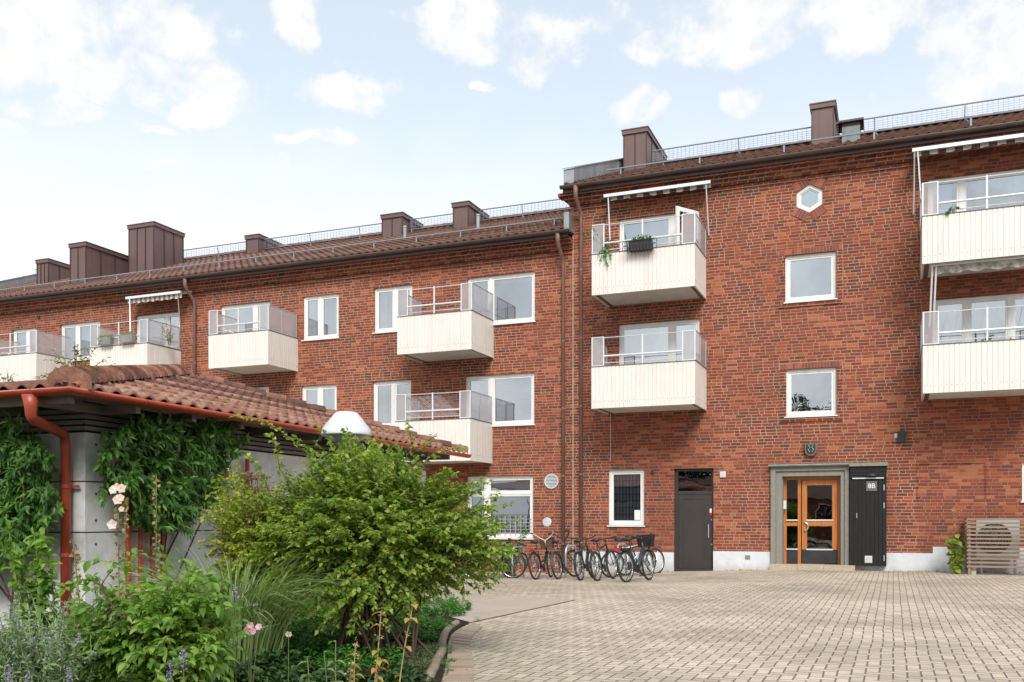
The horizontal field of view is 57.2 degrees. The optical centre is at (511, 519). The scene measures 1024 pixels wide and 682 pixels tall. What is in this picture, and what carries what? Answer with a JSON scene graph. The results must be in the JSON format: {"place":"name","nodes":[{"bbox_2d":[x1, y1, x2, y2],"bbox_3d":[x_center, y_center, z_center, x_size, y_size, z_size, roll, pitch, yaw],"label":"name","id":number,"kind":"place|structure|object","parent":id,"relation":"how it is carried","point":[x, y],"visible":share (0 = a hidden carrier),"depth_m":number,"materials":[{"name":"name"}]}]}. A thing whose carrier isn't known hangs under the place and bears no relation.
{"place":"outdoors","nodes":[
{"label":"outdoors","id":0,"kind":"place"},
{"bbox_2d":[408,593,572,622],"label":"pavement","id":1,"kind":"structure","parent":0,"point":[483,607],"depth_m":14.00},
{"bbox_2d":[472,594,571,621],"bbox_3d":[0.210,1.259,13.808,1.641,0.001,4.486,0,0,-2],"label":"slab joint","id":2,"kind":"object","parent":1,"relation":"on","point":[524,610],"visible":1,"depth_m":13.62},
{"bbox_2d":[0,0,1023,280],"label":"sky","id":3,"kind":"structure","parent":0,"point":[213,122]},
{"bbox_2d":[432,570,1023,681],"bbox_3d":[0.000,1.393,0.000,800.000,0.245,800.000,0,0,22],"label":"paved yard","id":4,"kind":"structure","parent":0,"point":[866,626],"depth_m":10.96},
{"bbox_2d":[0,371,16,381],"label":"young tree","id":5,"kind":"object","parent":4,"relation":"on","point":[9,379],"visible":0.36,"depth_m":17.00,"materials":[{"name":"green plant"}]},
{"bbox_2d":[34,341,114,378],"bbox_3d":[-7.899,-0.985,17.012,1.551,4.514,0.243,0,0,0],"label":"young tree","id":6,"kind":"object","parent":4,"relation":"on","point":[76,355],"visible":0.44,"depth_m":17.00,"materials":[{"name":"green plant"}]},
{"bbox_2d":[0,605,468,681],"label":"garden bed","id":7,"kind":"object","parent":4,"relation":"on","point":[439,675],"visible":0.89,"depth_m":9.12,"materials":[{"name":"green plant"}]},
{"bbox_2d":[0,662,15,681],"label":"flower spike","id":8,"kind":"object","parent":7,"relation":"on","point":[8,673],"visible":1,"depth_m":5.00,"materials":[{"name":"purple plant"}]},
{"bbox_2d":[24,671,32,681],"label":"flower spike","id":9,"kind":"object","parent":7,"relation":"on","point":[27,676],"visible":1,"depth_m":5.00,"materials":[{"name":"purple plant"}]},
{"bbox_2d":[0,519,63,654],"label":"leafy bush","id":10,"kind":"object","parent":7,"relation":"on","point":[42,588],"visible":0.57,"depth_m":7.36,"materials":[{"name":"green plant"}]},
{"bbox_2d":[0,409,66,635],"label":"climbing plant","id":11,"kind":"object","parent":7,"relation":"on","point":[14,501],"visible":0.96,"depth_m":9.65,"materials":[{"name":"green plant"}]},
{"bbox_2d":[0,595,126,681],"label":"lavender bush","id":12,"kind":"object","parent":7,"relation":"on","point":[25,661],"visible":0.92,"depth_m":5.54,"materials":[{"name":"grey plant"}]},
{"bbox_2d":[63,667,72,681],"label":"flower spike","id":13,"kind":"object","parent":7,"relation":"on","point":[68,675],"visible":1,"depth_m":5.20,"materials":[{"name":"purple plant"}]},
{"bbox_2d":[71,593,75,681],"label":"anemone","id":14,"kind":"object","parent":7,"relation":"on","point":[73,596],"visible":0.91,"depth_m":5.60,"materials":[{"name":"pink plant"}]},
{"bbox_2d":[0,612,151,681],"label":"ground cover","id":15,"kind":"object","parent":7,"relation":"on","point":[134,675],"visible":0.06,"depth_m":6.74,"materials":[{"name":"green plant"}]},
{"bbox_2d":[69,539,101,676],"bbox_3d":[-3.355,0.708,7.429,0.306,1.128,0.240,0,0,22],"label":"hollyhock","id":16,"kind":"object","parent":7,"relation":"on","point":[76,569],"visible":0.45,"depth_m":7.40,"materials":[{"name":"green plant"}]},
{"bbox_2d":[107,483,129,600],"bbox_3d":[-3.364,0.475,8.208,0.307,1.591,0.307,0,0,22],"label":"hollyhock","id":17,"kind":"object","parent":7,"relation":"on","point":[118,498],"visible":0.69,"depth_m":8.19,"materials":[{"name":"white plant"}]},
{"bbox_2d":[120,434,174,598],"bbox_3d":[-4.134,0.189,10.636,0.056,2.362,0.892,0,0,20],"label":"plant trellis","id":18,"kind":"object","parent":7,"relation":"on","point":[140,540],"visible":0.16,"depth_m":10.53,"materials":[{"name":"red paint"}]},
{"bbox_2d":[50,545,250,681],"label":"broadleaf shrub","id":19,"kind":"object","parent":7,"relation":"on","point":[157,633],"visible":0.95,"depth_m":5.71,"materials":[{"name":"green plant"}]},
{"bbox_2d":[24,591,279,681],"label":"lavender bush","id":20,"kind":"object","parent":7,"relation":"on","point":[60,610],"visible":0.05,"depth_m":6.92,"materials":[{"name":"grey plant"}]},
{"bbox_2d":[152,475,160,592],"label":"hollyhock","id":21,"kind":"object","parent":7,"relation":"on","point":[155,514],"visible":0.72,"depth_m":8.09,"materials":[{"name":"green plant"}]},
{"bbox_2d":[165,658,174,681],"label":"flower spike","id":22,"kind":"object","parent":7,"relation":"on","point":[169,672],"visible":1,"depth_m":5.30,"materials":[{"name":"purple plant"}]},
{"bbox_2d":[92,410,251,585],"bbox_3d":[-3.861,0.012,10.815,0.742,2.566,2.762,0,0,22],"label":"climbing plant","id":23,"kind":"object","parent":7,"relation":"on","point":[172,494],"visible":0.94,"depth_m":10.52,"materials":[{"name":"green plant"}]},
{"bbox_2d":[175,650,189,681],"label":"flower spike","id":24,"kind":"object","parent":7,"relation":"on","point":[183,654],"visible":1,"depth_m":5.30,"materials":[{"name":"purple plant"}]},
{"bbox_2d":[0,644,435,681],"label":"ground cover","id":25,"kind":"object","parent":7,"relation":"on","point":[270,666],"visible":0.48,"depth_m":6.99,"materials":[{"name":"green plant"}]},
{"bbox_2d":[98,538,370,667],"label":"ornamental grass","id":26,"kind":"object","parent":7,"relation":"on","point":[268,614],"depth_m":7.72,"materials":[{"name":"green plant"}]},
{"bbox_2d":[232,585,238,680],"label":"flower spike","id":27,"kind":"object","parent":7,"relation":"on","point":[235,588],"visible":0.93,"depth_m":6.50,"materials":[{"name":"green plant"}]},
{"bbox_2d":[222,459,257,568],"bbox_3d":[-3.571,0.284,12.175,0.056,2.173,0.841,0,0,20],"label":"plant trellis","id":28,"kind":"object","parent":7,"relation":"on","point":[247,465],"visible":0.14,"depth_m":12.38,"materials":[{"name":"red paint"}]},
{"bbox_2d":[243,622,261,680],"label":"anemone","id":29,"kind":"object","parent":7,"relation":"on","point":[252,631],"visible":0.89,"depth_m":6.20,"materials":[{"name":"pink plant"}]},
{"bbox_2d":[233,470,277,515],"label":"seed head plant","id":30,"kind":"object","parent":7,"relation":"on","point":[248,475],"visible":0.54,"depth_m":9.60,"materials":[{"name":"brown plant"}]},
{"bbox_2d":[100,590,426,624],"bbox_3d":[-3.625,1.005,12.034,3.648,0.569,5.592,0,0,40],"label":"ground cover","id":31,"kind":"object","parent":7,"relation":"on","point":[321,612],"visible":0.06,"depth_m":11.52,"materials":[{"name":"green plant"}]},
{"bbox_2d":[196,460,332,648],"bbox_3d":[-2.131,0.374,8.666,1.596,1.864,0.996,0,0,6],"label":"garden shrub","id":32,"kind":"object","parent":7,"relation":"on","point":[241,538],"visible":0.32,"depth_m":8.53,"materials":[{"name":"green plant"}]},
{"bbox_2d":[285,631,291,681],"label":"anemone","id":33,"kind":"object","parent":7,"relation":"on","point":[288,634],"visible":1,"depth_m":6.20,"materials":[{"name":"green plant"}]},
{"bbox_2d":[297,656,314,681],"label":"herb stem","id":34,"kind":"object","parent":7,"relation":"on","point":[305,662],"visible":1,"depth_m":6.19,"materials":[{"name":"green plant"}]},
{"bbox_2d":[315,651,334,681],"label":"herb stem","id":35,"kind":"object","parent":7,"relation":"on","point":[332,669],"visible":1,"depth_m":6.20,"materials":[{"name":"green plant"}]},
{"bbox_2d":[327,640,345,681],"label":"herb stem","id":36,"kind":"object","parent":7,"relation":"on","point":[331,661],"visible":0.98,"depth_m":6.09,"materials":[{"name":"green plant"}]},
{"bbox_2d":[271,613,411,675],"bbox_3d":[-1.802,1.143,8.985,2.322,0.323,2.703,0,0,22],"label":"ground cover","id":37,"kind":"object","parent":7,"relation":"on","point":[309,643],"visible":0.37,"depth_m":8.51,"materials":[{"name":"green plant"}]},
{"bbox_2d":[321,411,370,641],"bbox_3d":[-1.694,0.085,9.600,0.508,2.371,0.508,0,0,22],"label":"garden lamp","id":38,"kind":"object","parent":7,"relation":"on","point":[354,423],"visible":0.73,"depth_m":9.44,"materials":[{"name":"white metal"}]},
{"bbox_2d":[344,662,360,681],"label":"herb stem","id":39,"kind":"object","parent":7,"relation":"on","point":[350,673],"visible":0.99,"depth_m":6.01,"materials":[{"name":"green plant"}]},
{"bbox_2d":[344,642,364,681],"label":"herb stem","id":40,"kind":"object","parent":7,"relation":"on","point":[351,654],"visible":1,"depth_m":6.00,"materials":[{"name":"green plant"}]},
{"bbox_2d":[229,413,522,658],"bbox_3d":[-1.173,0.175,8.510,2.283,2.271,2.042,0,0,40],"label":"garden shrub","id":41,"kind":"object","parent":7,"relation":"on","point":[389,529],"visible":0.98,"depth_m":8.18,"materials":[{"name":"green plant"}]},
{"bbox_2d":[370,608,385,681],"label":"herb stem","id":42,"kind":"object","parent":7,"relation":"on","point":[373,653],"visible":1,"depth_m":6.40,"materials":[{"name":"brown plant"}]},
{"bbox_2d":[371,654,388,681],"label":"herb stem","id":43,"kind":"object","parent":7,"relation":"on","point":[379,662],"visible":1,"depth_m":6.10,"materials":[{"name":"yellow plant"}]},
{"bbox_2d":[333,593,471,642],"bbox_3d":[-1.233,1.164,11.949,1.439,0.260,4.874,0,0,7],"label":"ground cover","id":44,"kind":"object","parent":7,"relation":"on","point":[451,604],"visible":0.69,"depth_m":11.12,"materials":[{"name":"green plant"}]},
{"bbox_2d":[395,601,417,681],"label":"herb stem","id":45,"kind":"object","parent":7,"relation":"on","point":[410,620],"visible":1,"depth_m":6.41,"materials":[{"name":"brown plant"}]},
{"bbox_2d":[420,645,446,681],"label":"timber edging","id":46,"kind":"object","parent":7,"relation":"on","point":[432,669],"visible":0.81,"depth_m":7.96,"materials":[{"name":"brown wood"}]},
{"bbox_2d":[437,619,459,646],"bbox_3d":[-0.709,1.249,10.293,0.146,0.096,2.073,0,0,1],"label":"timber edging","id":47,"kind":"object","parent":7,"relation":"on","point":[444,634],"visible":0.77,"depth_m":10.10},
{"bbox_2d":[0,364,471,633],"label":"garden pavilion","id":48,"kind":"structure","parent":4,"relation":"on","point":[71,413],"depth_m":10.37,"materials":[{"name":"red tile"}]},
{"bbox_2d":[0,199,573,572],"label":"apartment building","id":49,"kind":"structure","parent":4,"relation":"on","point":[458,330],"depth_m":28.88,"materials":[{"name":"red brick"}]},
{"bbox_2d":[14,328,35,353],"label":"window","id":50,"kind":"structure","parent":49,"relation":"in","point":[23,338],"depth_m":34.57,"materials":[{"name":"white paint"}]},
{"bbox_2d":[62,321,99,360],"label":"window","id":51,"kind":"structure","parent":49,"relation":"in","point":[79,333],"depth_m":33.50,"materials":[{"name":"white paint"}]},
{"bbox_2d":[97,334,114,345],"bbox_3d":[-13.309,-5.935,30.762,0.666,0.401,0.291,0,0,22],"label":"flower box","id":52,"kind":"object","parent":49,"relation":"attached to","point":[107,340],"visible":1,"depth_m":30.70,"materials":[{"name":"metal"}]},
{"bbox_2d":[118,330,136,342],"bbox_3d":[-12.480,-5.952,30.439,0.663,0.403,0.318,0,0,22],"label":"flower box","id":53,"kind":"object","parent":49,"relation":"attached to","point":[127,337],"visible":1,"depth_m":30.36,"materials":[{"name":"metal"}]},
{"bbox_2d":[137,312,180,348],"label":"window","id":54,"kind":"structure","parent":49,"relation":"in","point":[171,318],"depth_m":32.06,"materials":[{"name":"white paint"}]},
{"bbox_2d":[161,321,174,344],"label":"balcony plant","id":55,"kind":"object","parent":49,"relation":"on","point":[168,339],"visible":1,"depth_m":30.63,"materials":[{"name":"green plant"}]},
{"bbox_2d":[222,301,269,331],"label":"window","id":56,"kind":"structure","parent":49,"relation":"in","point":[245,314],"depth_m":30.81,"materials":[{"name":"white paint"}]},
{"bbox_2d":[301,293,338,341],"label":"window","id":57,"kind":"structure","parent":49,"relation":"in","point":[321,313],"depth_m":29.67,"materials":[{"name":"white paint"}]},
{"bbox_2d":[303,384,336,409],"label":"window","id":58,"kind":"structure","parent":49,"relation":"in","point":[324,395],"depth_m":29.68,"materials":[{"name":"white paint"}]},
{"bbox_2d":[372,285,411,333],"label":"window","id":59,"kind":"structure","parent":49,"relation":"in","point":[385,298],"depth_m":28.82,"materials":[{"name":"white paint"}]},
{"bbox_2d":[374,380,410,425],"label":"window","id":60,"kind":"structure","parent":49,"relation":"in","point":[385,392],"depth_m":28.81,"materials":[{"name":"white paint"}]},
{"bbox_2d":[466,373,534,426],"bbox_3d":[-0.344,-3.466,27.369,2.247,1.518,0.258,0,0,22],"label":"window","id":61,"kind":"structure","parent":49,"relation":"in","point":[512,395],"depth_m":27.30,"materials":[{"name":"glass"}]},
{"bbox_2d":[468,475,533,539],"bbox_3d":[-0.339,-0.353,27.358,2.154,1.837,0.240,0,0,22],"label":"window","id":62,"kind":"structure","parent":49,"relation":"in","point":[518,489],"depth_m":27.33,"materials":[{"name":"white paint"}]},
{"bbox_2d":[468,272,535,325],"bbox_3d":[-0.300,-6.391,27.352,2.191,1.469,0.258,0,0,22],"label":"window","id":63,"kind":"structure","parent":49,"relation":"in","point":[513,294],"depth_m":27.27,"materials":[{"name":"white paint"}]},
{"bbox_2d":[446,623,482,681],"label":"paver edging","id":64,"kind":"object","parent":4,"relation":"on","point":[462,637],"visible":0.88,"depth_m":8.60,"materials":[{"name":"concrete"}]},
{"bbox_2d":[459,540,525,577],"bbox_3d":[-0.492,1.024,24.395,1.762,1.008,0.604,0,-3,10],"label":"bicycle","id":65,"kind":"object","parent":4,"relation":"on","point":[523,561],"visible":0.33,"depth_m":24.24,"materials":[{"name":"metal"}]},
{"bbox_2d":[484,538,527,577],"bbox_3d":[-0.129,1.044,24.436,0.616,1.007,1.762,22,14,39],"label":"bicycle","id":66,"kind":"object","parent":4,"relation":"on","point":[514,558],"visible":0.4,"depth_m":24.62,"materials":[{"name":"metal"}]},
{"bbox_2d":[492,539,522,575],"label":"bicycle","id":67,"kind":"object","parent":4,"relation":"on","point":[505,559],"visible":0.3,"depth_m":25.09,"materials":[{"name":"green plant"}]},
{"bbox_2d":[511,546,523,576],"bbox_3d":[0.156,1.126,24.643,0.056,0.877,0.731,0,0,26],"label":"bicycle stand","id":68,"kind":"object","parent":4,"relation":"on","point":[521,547],"visible":0.7,"depth_m":24.62,"materials":[{"name":"metal"}]},
{"bbox_2d":[514,526,528,567],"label":"fern shoot","id":69,"kind":"object","parent":4,"relation":"on","point":[525,531],"visible":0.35,"depth_m":26.12,"materials":[{"name":"green plant"}]},
{"bbox_2d":[527,530,554,579],"bbox_3d":[0.801,0.893,23.802,0.657,1.208,1.762,-8,-3,25],"label":"bicycle","id":70,"kind":"object","parent":4,"relation":"on","point":[548,545],"visible":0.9,"depth_m":23.75,"materials":[{"name":"metal"}]},
{"bbox_2d":[548,530,581,578],"bbox_3d":[1.188,0.893,23.657,0.640,1.208,1.730,-9,-4,23],"label":"bicycle","id":71,"kind":"object","parent":4,"relation":"on","point":[561,564],"visible":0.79,"depth_m":23.41,"materials":[{"name":"metal"}]},
{"bbox_2d":[565,545,576,577],"bbox_3d":[1.495,1.078,23.875,0.056,0.877,0.731,0,0,26],"label":"bicycle stand","id":72,"kind":"object","parent":4,"relation":"on","point":[567,546],"visible":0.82,"depth_m":23.55,"materials":[{"name":"metal"}]},
{"bbox_2d":[571,535,596,580],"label":"bicycle","id":73,"kind":"object","parent":4,"relation":"on","point":[582,566],"visible":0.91,"depth_m":22.37,"materials":[{"name":"metal"}]},
{"bbox_2d":[589,536,616,580],"bbox_3d":[2.132,0.914,21.964,0.616,1.007,1.772,-8,-3,25],"label":"bicycle","id":74,"kind":"object","parent":4,"relation":"on","point":[600,565],"visible":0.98,"depth_m":21.84,"materials":[{"name":"metal"}]},
{"bbox_2d":[616,543,626,573],"bbox_3d":[2.853,1.041,24.381,0.056,0.877,0.731,0,0,26],"label":"bicycle stand","id":75,"kind":"object","parent":4,"relation":"on","point":[619,544],"visible":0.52,"depth_m":24.42,"materials":[{"name":"metal"}]},
{"bbox_2d":[601,537,655,577],"bbox_3d":[2.964,0.940,23.341,1.738,1.008,0.589,0,7,-25],"label":"bicycle","id":76,"kind":"object","parent":4,"relation":"on","point":[618,553],"visible":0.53,"depth_m":23.28,"materials":[{"name":"metal"}]},
{"bbox_2d":[616,533,654,582],"bbox_3d":[2.787,0.844,20.827,0.640,1.056,1.770,-6,-3,36],"label":"bicycle","id":77,"kind":"object","parent":4,"relation":"on","point":[642,541],"visible":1,"depth_m":20.91,"materials":[{"name":"metal"}]},
{"bbox_2d":[615,537,664,575],"bbox_3d":[3.302,0.928,24.227,1.762,1.007,0.616,0,-3,-36],"label":"bicycle","id":78,"kind":"object","parent":4,"relation":"on","point":[657,550],"visible":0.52,"depth_m":24.35,"materials":[{"name":"metal"}]},
{"bbox_2d":[558,94,1023,573],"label":"apartment building","id":79,"kind":"structure","parent":4,"relation":"on","point":[772,370],"depth_m":24.06,"materials":[{"name":"red brick"}]},
{"bbox_2d":[579,223,616,269],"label":"balcony plant","id":80,"kind":"object","parent":79,"relation":"on","point":[606,248],"visible":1,"depth_m":24.51,"materials":[{"name":"green plant"}]},
{"bbox_2d":[607,469,644,526],"bbox_3d":[3.169,-0.595,25.906,1.073,1.569,0.250,0,0,22],"label":"window","id":81,"kind":"structure","parent":79,"relation":"in","point":[626,487],"depth_m":26.02,"materials":[{"name":"white paint"}]},
{"bbox_2d":[622,234,656,252],"bbox_3d":[3.287,-7.077,24.012,0.918,0.437,0.328,0,0,22],"label":"window box","id":82,"kind":"object","parent":79,"relation":"attached to","point":[638,244],"visible":1,"depth_m":23.96,"materials":[{"name":"black paint"}]},
{"bbox_2d":[619,319,699,364],"bbox_3d":[4.021,-4.634,25.597,2.247,1.490,0.102,0,0,22],"label":"window","id":83,"kind":"structure","parent":79,"relation":"in","point":[669,341],"depth_m":25.66,"materials":[{"name":"glass"}]},
{"bbox_2d":[620,211,699,250],"bbox_3d":[4.022,-7.694,25.597,2.223,1.173,0.102,0,0,22],"label":"window","id":84,"kind":"structure","parent":79,"relation":"in","point":[663,226],"depth_m":25.67,"materials":[{"name":"white paint"}]},
{"bbox_2d":[676,206,698,244],"bbox_3d":[4.643,-7.495,24.868,0.402,1.473,0.751,0,0,29],"label":"open balcony door","id":85,"kind":"structure","parent":79,"relation":"in","point":[679,210],"depth_m":24.69,"materials":[{"name":"white paint"}]},
{"bbox_2d":[674,468,712,570],"bbox_3d":[4.911,0.002,25.264,1.056,2.756,0.230,0,0,22],"label":"service door","id":86,"kind":"structure","parent":79,"relation":"in","point":[693,510],"depth_m":25.26,"materials":[{"name":"grey paint"}]},
{"bbox_2d":[791,175,827,220],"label":"hexagonal window","id":87,"kind":"structure","parent":79,"relation":"in","point":[809,199],"depth_m":24.06,"materials":[{"name":"white paint"}]},
{"bbox_2d":[779,244,842,307],"bbox_3d":[7.652,-6.219,24.064,1.576,1.499,0.210,0,0,22],"label":"window","id":88,"kind":"structure","parent":79,"relation":"in","point":[809,279],"depth_m":24.09,"materials":[{"name":"white paint"}]},
{"bbox_2d":[780,360,842,421],"bbox_3d":[7.667,-3.273,24.058,1.558,1.507,0.210,0,0,22],"label":"window","id":89,"kind":"structure","parent":79,"relation":"in","point":[806,394],"depth_m":24.08,"materials":[{"name":"glass"}]},
{"bbox_2d":[784,477,839,563],"bbox_3d":[7.727,0.020,24.194,1.394,2.237,0.173,0,0,22],"label":"entrance door","id":90,"kind":"structure","parent":79,"relation":"in","point":[819,494],"depth_m":24.20,"materials":[{"name":"brown wood"}]},
{"bbox_2d":[945,206,962,215],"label":"balcony plant","id":91,"kind":"object","parent":79,"relation":"on","point":[948,211],"visible":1,"depth_m":21.41,"materials":[{"name":"green plant"}]},
{"bbox_2d":[928,169,1023,213],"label":"window","id":92,"kind":"structure","parent":79,"relation":"in","point":[1009,183],"depth_m":22.64,"materials":[{"name":"white paint"}]},
{"bbox_2d":[932,293,1023,343],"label":"window","id":93,"kind":"structure","parent":79,"relation":"in","point":[952,321],"depth_m":22.65,"materials":[{"name":"glass"}]},
{"bbox_2d":[940,310,1021,338],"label":"fairy lights","id":94,"kind":"object","parent":79,"relation":"attached to","point":[980,325],"visible":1,"depth_m":21.25,"materials":[{"name":"white paint"}]},
{"bbox_2d":[981,333,1011,340],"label":"balcony plant","id":95,"kind":"object","parent":79,"relation":"on","point":[991,338],"visible":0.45,"depth_m":21.41,"materials":[{"name":"green plant"}]},
{"bbox_2d":[1021,462,1023,502],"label":"window","id":96,"kind":"structure","parent":79,"relation":"in","point":[1022,501],"depth_m":22.26,"materials":[{"name":"white paint"}]},
{"bbox_2d":[578,569,1019,572],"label":"wall weeds","id":97,"kind":"object","parent":4,"relation":"on","point":[862,570],"depth_m":23.09,"materials":[{"name":"green plant"}]},
{"bbox_2d":[951,508,955,555],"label":"hollyhock","id":98,"kind":"object","parent":4,"relation":"on","point":[953,509],"visible":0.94,"depth_m":22.14,"materials":[{"name":"green plant"}]},
{"bbox_2d":[945,534,966,573],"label":"leafy clump","id":99,"kind":"object","parent":4,"relation":"on","point":[954,566],"visible":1,"depth_m":21.97,"materials":[{"name":"green plant"}]},
{"bbox_2d":[964,518,1023,574],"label":"slatted enclosure","id":100,"kind":"object","parent":4,"relation":"on","point":[970,569],"visible":0.94,"depth_m":21.52,"materials":[{"name":"brown wood"}]},
{"bbox_2d":[975,520,1019,574],"bbox_3d":[11.367,0.625,22.000,0.922,1.290,0.520,0,0,22],"label":"air conditioner","id":101,"kind":"object","parent":4,"relation":"on","point":[1014,571],"visible":0.55,"depth_m":21.86,"materials":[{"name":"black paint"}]},
{"label":"edging bed","id":102,"kind":"structure","parent":0,"visible":0},
{"bbox_2d":[397,640,458,666],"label":"ground cover","id":103,"kind":"object","parent":102,"relation":"on","point":[426,653],"visible":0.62,"depth_m":8.57,"materials":[{"name":"green plant"}]},
{"bbox_2d":[441,617,481,671],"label":"ground cover","id":104,"kind":"object","parent":102,"relation":"on","point":[455,659],"visible":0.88,"depth_m":8.32,"materials":[{"name":"green plant"}]}
]}

